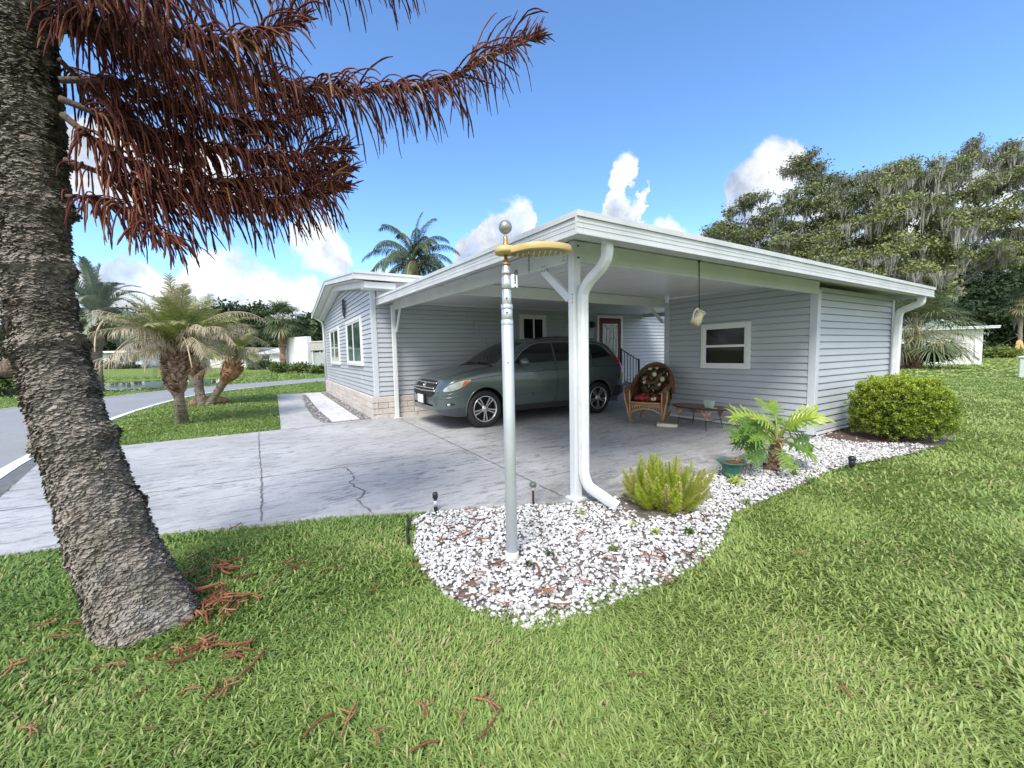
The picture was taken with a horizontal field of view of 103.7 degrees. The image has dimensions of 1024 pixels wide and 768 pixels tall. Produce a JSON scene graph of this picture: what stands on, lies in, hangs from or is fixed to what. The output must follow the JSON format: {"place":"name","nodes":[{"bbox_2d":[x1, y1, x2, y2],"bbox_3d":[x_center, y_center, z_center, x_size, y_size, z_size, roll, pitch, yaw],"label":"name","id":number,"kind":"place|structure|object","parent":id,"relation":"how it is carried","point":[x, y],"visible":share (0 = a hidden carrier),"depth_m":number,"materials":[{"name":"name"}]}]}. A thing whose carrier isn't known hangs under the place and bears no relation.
{"place":"outdoors","nodes":[
{"label":"outdoors","id":0,"kind":"place"},
{"bbox_2d":[0,379,237,397],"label":"water","id":1,"kind":"structure","parent":0,"point":[123,385],"depth_m":23.74,"materials":[{"name":"black liquid"}]},
{"bbox_2d":[0,378,324,480],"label":"road","id":2,"kind":"structure","parent":0,"point":[13,437],"depth_m":10.97,"materials":[{"name":"grey asphalt"}]},
{"bbox_2d":[0,382,304,478],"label":"road edge line","id":3,"kind":"object","parent":2,"relation":"on","point":[8,468],"visible":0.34,"depth_m":5.37,"materials":[{"name":"paint"}]},
{"bbox_2d":[0,392,812,556],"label":"driveway","id":4,"kind":"structure","parent":0,"point":[303,464],"depth_m":4.69,"materials":[{"name":"concrete"}]},
{"bbox_2d":[301,392,371,422],"bbox_3d":[-5.277,0.534,11.304,1.010,0.001,7.680,-4,5,-31],"label":"gravel strip","id":5,"kind":"object","parent":4,"relation":"on","point":[313,415],"visible":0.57,"depth_m":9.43,"materials":[{"name":"gravel"}]},
{"bbox_2d":[304,392,359,421],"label":"paved walk","id":6,"kind":"structure","parent":5,"relation":"on","point":[337,413],"depth_m":9.84,"materials":[{"name":"white concrete"}]},
{"bbox_2d":[414,336,623,426],"bbox_3d":[0.206,-0.161,8.411,4.386,1.608,2.160,-4,5,-31],"label":"parked car","id":7,"kind":"object","parent":4,"relation":"on","point":[471,390],"visible":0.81,"depth_m":7.53,"materials":[{"name":"green paint"}]},
{"bbox_2d":[610,382,631,400],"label":"door steps","id":8,"kind":"structure","parent":4,"relation":"on","point":[620,396],"depth_m":10.60,"materials":[{"name":"concrete"}]},
{"bbox_2d":[620,348,639,383],"bbox_3d":[3.158,-0.275,10.740,0.704,1.366,0.040,-4,5,-31],"label":"stair railing","id":9,"kind":"object","parent":4,"relation":"on","point":[621,349],"visible":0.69,"depth_m":10.68,"materials":[{"name":"metal"}]},
{"bbox_2d":[624,362,674,423],"bbox_3d":[2.499,0.152,7.240,0.745,1.074,0.952,2,5,32],"label":"rocking chair","id":10,"kind":"object","parent":4,"relation":"on","point":[667,391],"visible":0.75,"depth_m":7.09,"materials":[{"name":"wicker"}]},
{"bbox_2d":[633,393,660,401],"bbox_3d":[2.442,0.239,7.152,0.486,0.140,0.500,2,5,32],"label":"seat cushion","id":11,"kind":"object","parent":10,"relation":"on","point":[651,397],"visible":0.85,"depth_m":6.97,"materials":[{"name":"fabric"}]},
{"bbox_2d":[640,367,667,393],"bbox_3d":[2.601,-0.038,7.395,0.486,0.550,0.162,2,-11,32],"label":"back cushion","id":12,"kind":"object","parent":10,"relation":"on","point":[653,379],"visible":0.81,"depth_m":7.34,"materials":[{"name":"fabric"}]},
{"bbox_2d":[375,209,935,510],"bbox_3d":[2.231,-0.557,7.552,7.844,2.497,6.252,-4,5,-31],"label":"carport","id":13,"kind":"object","parent":4,"relation":"on","point":[609,264],"visible":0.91,"depth_m":4.29,"materials":[{"name":"white paint"}]},
{"bbox_2d":[690,260,705,325],"bbox_3d":[1.954,-0.954,4.215,0.160,0.694,0.110,-1,4,-4],"label":"hanging pitcher","id":14,"kind":"object","parent":13,"relation":"hanging from","point":[696,319],"visible":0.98,"depth_m":4.20,"materials":[{"name":"ceramic"}]},
{"bbox_2d":[657,423,677,427],"bbox_3d":[2.617,0.694,6.782,0.320,0.050,0.090,1,5,31],"label":"wood block","id":15,"kind":"object","parent":4,"relation":"on","point":[667,425],"depth_m":6.75,"materials":[{"name":"wood"}]},
{"bbox_2d":[672,403,728,430],"bbox_3d":[3.093,0.541,6.639,0.560,0.356,0.960,-4,5,-31],"label":"coffee table","id":16,"kind":"object","parent":4,"relation":"on","point":[694,408],"visible":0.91,"depth_m":6.53,"materials":[{"name":"wood"}]},
{"bbox_2d":[704,400,714,407],"bbox_3d":[3.145,0.322,6.411,0.128,0.112,0.128,-4,5,-31],"label":"square pot","id":17,"kind":"object","parent":16,"relation":"on","point":[709,403],"visible":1,"depth_m":6.38,"materials":[{"name":"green ceramic"}]},
{"bbox_2d":[0,355,1023,767],"bbox_3d":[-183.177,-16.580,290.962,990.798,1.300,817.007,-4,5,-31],"label":"ground","id":18,"kind":"structure","parent":0,"point":[124,373],"depth_m":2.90,"materials":[{"name":"green plant"}]},
{"bbox_2d":[0,376,17,394],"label":"shrub","id":19,"kind":"object","parent":18,"relation":"on","point":[8,381],"visible":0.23,"depth_m":17.84,"materials":[{"name":"green plant"}]},
{"bbox_2d":[0,656,29,676],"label":"pine twig","id":20,"kind":"object","parent":18,"relation":"on","point":[10,667],"visible":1,"depth_m":1.68,"materials":[{"name":"wood"}]},
{"bbox_2d":[0,459,36,495],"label":"gutter","id":21,"kind":"object","parent":18,"relation":"on","point":[12,479],"visible":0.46,"depth_m":4.64,"materials":[{"name":"concrete"}]},
{"bbox_2d":[14,716,45,738],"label":"pine twig","id":22,"kind":"object","parent":18,"relation":"on","point":[31,728],"visible":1,"depth_m":1.39,"materials":[{"name":"wood"}]},
{"bbox_2d":[31,613,60,628],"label":"pine twig","id":23,"kind":"object","parent":18,"relation":"on","point":[44,623],"visible":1,"depth_m":1.95,"materials":[{"name":"wood"}]},
{"bbox_2d":[85,322,136,350],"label":"distant tree","id":24,"kind":"object","parent":18,"relation":"on","point":[108,345],"visible":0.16,"depth_m":68.58,"materials":[{"name":"green plant"}]},
{"bbox_2d":[74,255,151,391],"bbox_3d":[-17.789,-2.389,17.157,4.158,5.791,4.156,-4,5,-31],"label":"pindo palm","id":25,"kind":"object","parent":18,"relation":"on","point":[96,294],"visible":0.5,"depth_m":16.90,"materials":[{"name":"green plant"}]},
{"bbox_2d":[105,657,127,666],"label":"pine twig","id":26,"kind":"object","parent":18,"relation":"on","point":[118,662],"visible":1,"depth_m":1.68,"materials":[{"name":"wood"}]},
{"bbox_2d":[102,350,160,367],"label":"long home","id":27,"kind":"object","parent":18,"relation":"on","point":[106,353],"visible":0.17,"depth_m":60.88,"materials":[{"name":"white"}]},
{"bbox_2d":[110,305,158,349],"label":"distant tree","id":28,"kind":"object","parent":18,"relation":"on","point":[137,332],"visible":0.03,"depth_m":69.19,"materials":[{"name":"green plant"}]},
{"bbox_2d":[143,645,170,659],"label":"pine twig","id":29,"kind":"object","parent":18,"relation":"on","point":[156,656],"visible":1,"depth_m":1.72,"materials":[{"name":"wood"}]},
{"bbox_2d":[79,272,266,423],"bbox_3d":[-6.802,-0.659,8.290,3.105,3.109,3.352,-4,5,-31],"label":"date palm","id":30,"kind":"object","parent":18,"relation":"on","point":[174,330],"visible":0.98,"depth_m":7.91,"materials":[{"name":"green plant"}]},
{"bbox_2d":[165,640,187,655],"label":"pine twig","id":31,"kind":"object","parent":18,"relation":"on","point":[177,647],"visible":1,"depth_m":1.77,"materials":[{"name":"wood"}]},
{"bbox_2d":[165,653,196,669],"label":"pine twig","id":32,"kind":"object","parent":18,"relation":"on","point":[176,660],"visible":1,"depth_m":1.69,"materials":[{"name":"wood"}]},
{"bbox_2d":[175,682,200,695],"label":"pine twig","id":33,"kind":"object","parent":18,"relation":"on","point":[189,687],"visible":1,"depth_m":1.54,"materials":[{"name":"wood"}]},
{"bbox_2d":[181,615,200,631],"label":"pine twig","id":34,"kind":"object","parent":18,"relation":"on","point":[187,623],"visible":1,"depth_m":1.96,"materials":[{"name":"wood"}]},
{"bbox_2d":[112,293,287,405],"bbox_3d":[-8.986,-0.942,11.691,4.232,3.246,3.781,-4,5,-31],"label":"date palm","id":35,"kind":"object","parent":18,"relation":"on","point":[232,369],"visible":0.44,"depth_m":11.48,"materials":[{"name":"green plant"}]},
{"bbox_2d":[187,633,217,653],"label":"pine twig","id":36,"kind":"object","parent":18,"relation":"on","point":[205,645],"visible":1,"depth_m":1.77,"materials":[{"name":"wood"}]},
{"bbox_2d":[195,632,218,651],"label":"pine twig","id":37,"kind":"object","parent":18,"relation":"on","point":[202,638],"visible":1,"depth_m":1.82,"materials":[{"name":"wood"}]},
{"bbox_2d":[204,681,226,700],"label":"pine twig","id":38,"kind":"object","parent":18,"relation":"on","point":[213,691],"visible":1,"depth_m":1.53,"materials":[{"name":"wood"}]},
{"bbox_2d":[205,591,233,606],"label":"pine twig","id":39,"kind":"object","parent":18,"relation":"on","point":[217,602],"visible":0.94,"depth_m":2.08,"materials":[{"name":"wood"}]},
{"bbox_2d":[204,595,234,607],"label":"pine twig","id":40,"kind":"object","parent":39,"relation":"on","point":[220,599],"visible":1,"depth_m":2.04,"materials":[{"name":"wood"}]},
{"bbox_2d":[197,297,248,324],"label":"distant tree","id":41,"kind":"object","parent":18,"relation":"on","point":[230,306],"visible":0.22,"depth_m":74.25,"materials":[{"name":"green plant"}]},
{"bbox_2d":[217,597,236,615],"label":"pine twig","id":42,"kind":"object","parent":18,"relation":"on","point":[222,608],"visible":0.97,"depth_m":1.98,"materials":[{"name":"wood"}]},
{"bbox_2d":[215,676,240,699],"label":"pine twig","id":43,"kind":"object","parent":18,"relation":"on","point":[227,685],"visible":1,"depth_m":1.56,"materials":[{"name":"wood"}]},
{"bbox_2d":[219,640,254,645],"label":"pine twig","id":44,"kind":"object","parent":18,"relation":"on","point":[232,644],"visible":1,"depth_m":1.78,"materials":[{"name":"wood"}]},
{"bbox_2d":[213,308,267,338],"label":"distant tree","id":45,"kind":"object","parent":18,"relation":"on","point":[244,322],"visible":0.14,"depth_m":72.08,"materials":[{"name":"green plant"}]},
{"bbox_2d":[210,347,275,367],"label":"long home","id":46,"kind":"object","parent":18,"relation":"on","point":[263,348],"visible":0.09,"depth_m":57.46,"materials":[{"name":"white paint"}]},
{"bbox_2d":[239,648,265,675],"bbox_3d":[-1.073,1.153,1.675,0.022,0.016,0.148,-1,4,5],"label":"pine twig","id":47,"kind":"object","parent":18,"relation":"on","point":[254,662],"visible":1,"depth_m":1.66,"materials":[{"name":"wood"}]},
{"bbox_2d":[244,364,263,369],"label":"shrub","id":48,"kind":"object","parent":18,"relation":"on","point":[250,367],"visible":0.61,"depth_m":45.48,"materials":[{"name":"green plant"}]},
{"bbox_2d":[226,299,286,327],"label":"distant tree","id":49,"kind":"object","parent":18,"relation":"on","point":[257,308],"visible":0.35,"depth_m":74.56,"materials":[{"name":"green plant"}]},
{"bbox_2d":[251,357,275,368],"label":"shrub","id":50,"kind":"object","parent":18,"relation":"on","point":[264,362],"visible":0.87,"depth_m":45.73,"materials":[{"name":"green plant"}]},
{"bbox_2d":[244,318,284,347],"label":"distant tree","id":51,"kind":"object","parent":18,"relation":"on","point":[260,327],"visible":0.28,"depth_m":68.15,"materials":[{"name":"green plant"}]},
{"bbox_2d":[0,0,554,650],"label":"pine tree","id":52,"kind":"object","parent":18,"relation":"on","point":[130,582],"visible":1,"depth_m":1.99,"materials":[{"name":"brown plant"}]},
{"bbox_2d":[263,360,292,372],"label":"shrub","id":53,"kind":"object","parent":18,"relation":"on","point":[278,366],"visible":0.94,"depth_m":35.73,"materials":[{"name":"green plant"}]},
{"bbox_2d":[258,298,306,372],"bbox_3d":[-21.024,-4.542,37.054,4.270,6.998,3.892,-4,5,-31],"label":"cabbage palm","id":54,"kind":"object","parent":18,"relation":"on","point":[283,330],"visible":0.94,"depth_m":36.69,"materials":[{"name":"green plant"}]},
{"bbox_2d":[255,313,311,347],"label":"distant tree","id":55,"kind":"object","parent":18,"relation":"on","point":[274,341],"visible":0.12,"depth_m":63.29,"materials":[{"name":"green plant"}]},
{"bbox_2d":[255,348,326,365],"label":"house","id":56,"kind":"structure","parent":18,"relation":"on","point":[319,358],"depth_m":49.88,"materials":[{"name":"white paint"}]},
{"bbox_2d":[284,361,315,372],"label":"shrub","id":57,"kind":"object","parent":18,"relation":"on","point":[298,367],"visible":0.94,"depth_m":34.54,"materials":[{"name":"green plant"}]},
{"bbox_2d":[285,336,325,372],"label":"neighbour house","id":58,"kind":"structure","parent":18,"relation":"on","point":[300,349],"depth_m":35.93,"materials":[{"name":"white paint"}]},
{"bbox_2d":[296,310,324,351],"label":"distant tree","id":59,"kind":"object","parent":18,"relation":"on","point":[307,317],"visible":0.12,"depth_m":63.18,"materials":[{"name":"green plant"}]},
{"bbox_2d":[298,319,324,351],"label":"distant tree","id":60,"kind":"object","parent":18,"relation":"on","point":[318,337],"visible":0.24,"depth_m":61.34,"materials":[{"name":"green plant"}]},
{"bbox_2d":[302,363,324,373],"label":"shrub","id":61,"kind":"object","parent":18,"relation":"on","point":[318,369],"visible":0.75,"depth_m":32.44,"materials":[{"name":"green plant"}]},
{"bbox_2d":[302,712,333,737],"bbox_3d":[-0.669,1.170,1.386,0.018,0.015,0.117,1,5,31],"label":"pine twig","id":62,"kind":"object","parent":18,"relation":"on","point":[316,723],"visible":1,"depth_m":1.39,"materials":[{"name":"wood"}]},
{"bbox_2d":[338,700,357,736],"bbox_3d":[-0.572,1.165,1.402,0.072,0.014,0.128,-3,5,-24],"label":"pine twig","id":63,"kind":"object","parent":18,"relation":"on","point":[349,717],"visible":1,"depth_m":1.42,"materials":[{"name":"wood"}]},
{"bbox_2d":[367,725,385,746],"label":"pine twig","id":64,"kind":"object","parent":18,"relation":"on","point":[373,731],"visible":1,"depth_m":1.35,"materials":[{"name":"wood"}]},
{"bbox_2d":[406,514,409,546],"bbox_3d":[-0.762,1.078,2.941,0.026,0.070,0.479,-2,4,-14],"label":"bed edging","id":65,"kind":"object","parent":18,"relation":"on","point":[407,528],"visible":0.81,"depth_m":2.92,"materials":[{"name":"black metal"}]},
{"bbox_2d":[362,212,459,275],"bbox_3d":[-6.364,-5.732,25.503,5.567,10.490,5.686,2,5,38],"label":"queen palm","id":66,"kind":"object","parent":18,"relation":"on","point":[419,247],"visible":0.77,"depth_m":24.96,"materials":[{"name":"green plant"}]},
{"bbox_2d":[415,698,433,719],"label":"pine twig","id":67,"kind":"object","parent":18,"relation":"on","point":[422,704],"visible":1,"depth_m":1.44,"materials":[{"name":"wood"}]},
{"bbox_2d":[410,739,439,752],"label":"pine twig","id":68,"kind":"object","parent":18,"relation":"on","point":[425,743],"visible":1,"depth_m":1.30,"materials":[{"name":"wood"}]},
{"bbox_2d":[471,690,500,714],"bbox_3d":[-0.094,1.148,1.450,0.107,0.014,0.115,-1,2,-3],"label":"pine twig","id":69,"kind":"object","parent":18,"relation":"on","point":[491,702],"visible":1,"depth_m":1.46,"materials":[{"name":"wood"}]},
{"bbox_2d":[311,270,663,419],"bbox_3d":[1.600,-1.611,15.410,15.896,3.492,8.830,-4,5,-31],"label":"mobile home","id":70,"kind":"object","parent":18,"relation":"on","point":[358,356],"visible":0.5,"depth_m":9.27,"materials":[{"name":"plastic"}]},
{"bbox_2d":[329,326,340,364],"bbox_3d":[-5.665,-1.199,12.849,0.060,1.150,1.950,-4,5,-31],"label":"window","id":71,"kind":"structure","parent":70,"relation":"in","point":[334,334],"depth_m":12.71,"materials":[{"name":"white plastic"}]},
{"bbox_2d":[345,316,363,365],"bbox_3d":[-3.903,-1.024,9.917,0.060,1.130,2.000,-4,5,-31],"label":"window","id":72,"kind":"structure","parent":70,"relation":"in","point":[353,328],"depth_m":9.77,"materials":[{"name":"white plastic"}]},
{"bbox_2d":[519,314,546,338],"bbox_3d":[0.535,-1.394,10.133,0.790,0.695,0.060,-4,5,-31],"label":"window","id":73,"kind":"structure","parent":70,"relation":"in","point":[531,326],"depth_m":10.11,"materials":[{"name":"glass"}]},
{"bbox_2d":[599,318,619,360],"bbox_3d":[2.814,-0.987,11.499,0.842,1.766,0.086,-4,5,-31],"label":"door","id":74,"kind":"structure","parent":70,"relation":"in","point":[609,328],"depth_m":11.50,"materials":[{"name":"red paint"}]},
{"bbox_2d":[479,717,495,737],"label":"pine twig","id":75,"kind":"object","parent":18,"relation":"on","point":[486,728],"visible":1,"depth_m":1.35,"materials":[{"name":"wood"}]},
{"bbox_2d":[413,428,955,629],"bbox_3d":[3.214,0.882,4.647,8.730,0.001,1.730,-4,5,-31],"label":"planting bed","id":76,"kind":"object","parent":18,"relation":"on","point":[641,513],"visible":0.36,"depth_m":2.69,"materials":[{"name":"white gravel"}]},
{"bbox_2d":[432,492,437,512],"bbox_3d":[-0.630,0.988,3.313,0.044,0.199,0.044,-4,5,-31],"label":"garden light","id":77,"kind":"object","parent":76,"relation":"on","point":[435,496],"visible":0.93,"depth_m":3.30,"materials":[{"name":"black metal"}]},
{"bbox_2d":[494,220,571,562],"bbox_3d":[0.143,0.075,2.453,0.459,2.096,0.224,-1,4,2],"label":"flagpole","id":78,"kind":"object","parent":76,"relation":"on","point":[505,250],"visible":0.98,"depth_m":2.41,"materials":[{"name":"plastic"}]},
{"bbox_2d":[529,482,536,503],"bbox_3d":[0.179,0.945,3.408,0.060,0.236,0.060,-4,5,-31],"label":"garden light","id":79,"kind":"object","parent":76,"relation":"on","point":[532,485],"visible":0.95,"depth_m":3.39,"materials":[{"name":"grey metal"}]},
{"bbox_2d":[621,453,715,514],"bbox_3d":[1.284,0.805,3.349,0.829,0.455,0.760,-4,5,-31],"label":"foxtail fern","id":80,"kind":"object","parent":76,"relation":"on","point":[665,490],"visible":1,"depth_m":3.30,"materials":[{"name":"green plant"}]},
{"bbox_2d":[411,432,933,628],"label":"white stones","id":81,"kind":"object","parent":76,"relation":"on","point":[867,452],"visible":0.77,"depth_m":2.75,"materials":[{"name":"gravel"}]},
{"bbox_2d":[681,526,695,536],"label":"weed","id":82,"kind":"object","parent":76,"relation":"on","point":[690,530],"visible":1,"depth_m":2.81,"materials":[{"name":"green plant"}]},
{"bbox_2d":[717,457,747,478],"bbox_3d":[2.220,0.842,4.053,0.291,0.182,0.268,-4,5,-31],"label":"flower pot","id":83,"kind":"object","parent":76,"relation":"on","point":[733,466],"visible":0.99,"depth_m":4.01,"materials":[{"name":"green plastic"}]},
{"bbox_2d":[724,473,745,486],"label":"fern sprig","id":84,"kind":"object","parent":76,"relation":"on","point":[736,479],"visible":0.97,"depth_m":3.85,"materials":[{"name":"plant"}]},
{"bbox_2d":[722,398,835,472],"bbox_3d":[2.753,0.568,4.156,1.081,0.788,0.795,-4,5,-31],"label":"philodendron","id":85,"kind":"object","parent":76,"relation":"on","point":[773,456],"visible":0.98,"depth_m":4.12,"materials":[{"name":"green plant"}]},
{"bbox_2d":[822,422,933,442],"bbox_3d":[5.740,0.716,6.069,2.550,0.001,0.919,-4,5,-31],"label":"mulch patch","id":86,"kind":"object","parent":76,"relation":"on","point":[848,435],"visible":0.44,"depth_m":5.70,"materials":[{"name":"brown soil"}]},
{"bbox_2d":[843,371,968,441],"bbox_3d":[5.410,0.320,5.591,1.241,0.989,1.213,-4,5,-31],"label":"clipped shrub","id":87,"kind":"object","parent":76,"relation":"on","point":[926,403],"visible":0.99,"depth_m":5.31,"materials":[{"name":"green plant"}]},
{"bbox_2d":[699,187,808,257],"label":"live oak","id":88,"kind":"object","parent":18,"relation":"on","point":[749,235],"visible":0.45,"depth_m":45.39,"materials":[{"name":"green plant"}]},
{"bbox_2d":[664,286,894,435],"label":"storage shed","id":89,"kind":"structure","parent":18,"relation":"on","point":[825,349],"depth_m":6.42,"materials":[{"name":"plastic"}]},
{"bbox_2d":[700,321,751,368],"bbox_3d":[3.605,-0.645,6.820,0.065,0.765,0.850,-4,5,-31],"label":"window","id":90,"kind":"structure","parent":89,"relation":"in","point":[723,345],"depth_m":6.78,"materials":[{"name":"white plastic"}]},
{"bbox_2d":[804,474,822,484],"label":"weed","id":91,"kind":"object","parent":18,"relation":"on","point":[811,480],"visible":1,"depth_m":3.82,"materials":[{"name":"plant"}]},
{"bbox_2d":[760,146,870,258],"bbox_3d":[27.919,-12.015,37.164,10.831,19.992,8.134,-4,5,-31],"label":"live oak","id":92,"kind":"object","parent":18,"relation":"on","point":[815,186],"visible":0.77,"depth_m":37.21,"materials":[{"name":"green plant"}]},
{"bbox_2d":[848,456,855,468],"bbox_3d":[3.622,0.846,4.285,0.072,0.162,0.072,-4,5,-31],"label":"garden light","id":93,"kind":"object","parent":18,"relation":"on","point":[851,461],"visible":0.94,"depth_m":4.26,"materials":[{"name":"black metal"}]},
{"bbox_2d":[799,151,986,327],"bbox_3d":[30.288,-10.498,33.107,11.981,17.683,10.509,1,5,29],"label":"live oak","id":94,"kind":"object","parent":18,"relation":"on","point":[885,243],"visible":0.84,"depth_m":31.38,"materials":[{"name":"green plant"}]},
{"bbox_2d":[922,344,965,367],"bbox_3d":[24.591,-1.670,23.407,2.310,1.500,2.159,-2,4,-7],"label":"shrub","id":95,"kind":"object","parent":18,"relation":"on","point":[931,359],"visible":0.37,"depth_m":23.12,"materials":[{"name":"green plant"}]},
{"bbox_2d":[894,285,998,368],"bbox_3d":[22.975,-3.206,22.887,5.607,5.282,6.041,-4,5,-31],"label":"cabbage palm","id":96,"kind":"object","parent":18,"relation":"on","point":[915,339],"visible":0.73,"depth_m":21.82,"materials":[{"name":"green plant"}]},
{"bbox_2d":[901,319,1000,364],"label":"garden shed","id":97,"kind":"structure","parent":18,"relation":"on","point":[978,332],"depth_m":26.13,"materials":[{"name":"white paint"}]},
{"bbox_2d":[904,267,1023,348],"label":"woodland tree","id":98,"kind":"object","parent":18,"relation":"on","point":[979,299],"visible":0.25,"depth_m":47.65,"materials":[{"name":"green plant"}]},
{"bbox_2d":[905,132,1023,326],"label":"live oak","id":99,"kind":"object","parent":18,"relation":"on","point":[983,189],"visible":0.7,"depth_m":35.10,"materials":[{"name":"green plant"}]},
{"bbox_2d":[907,240,1023,350],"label":"woodland tree","id":100,"kind":"object","parent":18,"relation":"on","point":[1014,276],"visible":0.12,"depth_m":48.21,"materials":[{"name":"green plant"}]},
{"bbox_2d":[955,240,1023,346],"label":"woodland tree","id":101,"kind":"object","parent":18,"relation":"on","point":[989,274],"visible":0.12,"depth_m":50.74,"materials":[{"name":"green plant"}]},
{"bbox_2d":[955,268,1023,345],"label":"woodland tree","id":102,"kind":"object","parent":18,"relation":"on","point":[1010,329],"visible":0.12,"depth_m":47.97,"materials":[{"name":"green plant"}]},
{"bbox_2d":[982,343,1023,357],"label":"shrub","id":103,"kind":"object","parent":18,"relation":"on","point":[1000,351],"visible":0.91,"depth_m":36.53,"materials":[{"name":"green plant"}]},
{"bbox_2d":[993,283,1023,357],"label":"cabbage palm","id":104,"kind":"object","parent":18,"relation":"on","point":[1018,292],"visible":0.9,"depth_m":36.93,"materials":[{"name":"green plant"}]},
{"bbox_2d":[1018,356,1023,377],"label":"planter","id":105,"kind":"object","parent":18,"relation":"on","point":[1021,368],"visible":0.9,"depth_m":15.24,"materials":[{"name":"white paint"}]},
{"bbox_2d":[0,0,1023,359],"label":"sky","id":106,"kind":"structure","parent":0,"point":[660,113],"materials":[{"name":"blue"}]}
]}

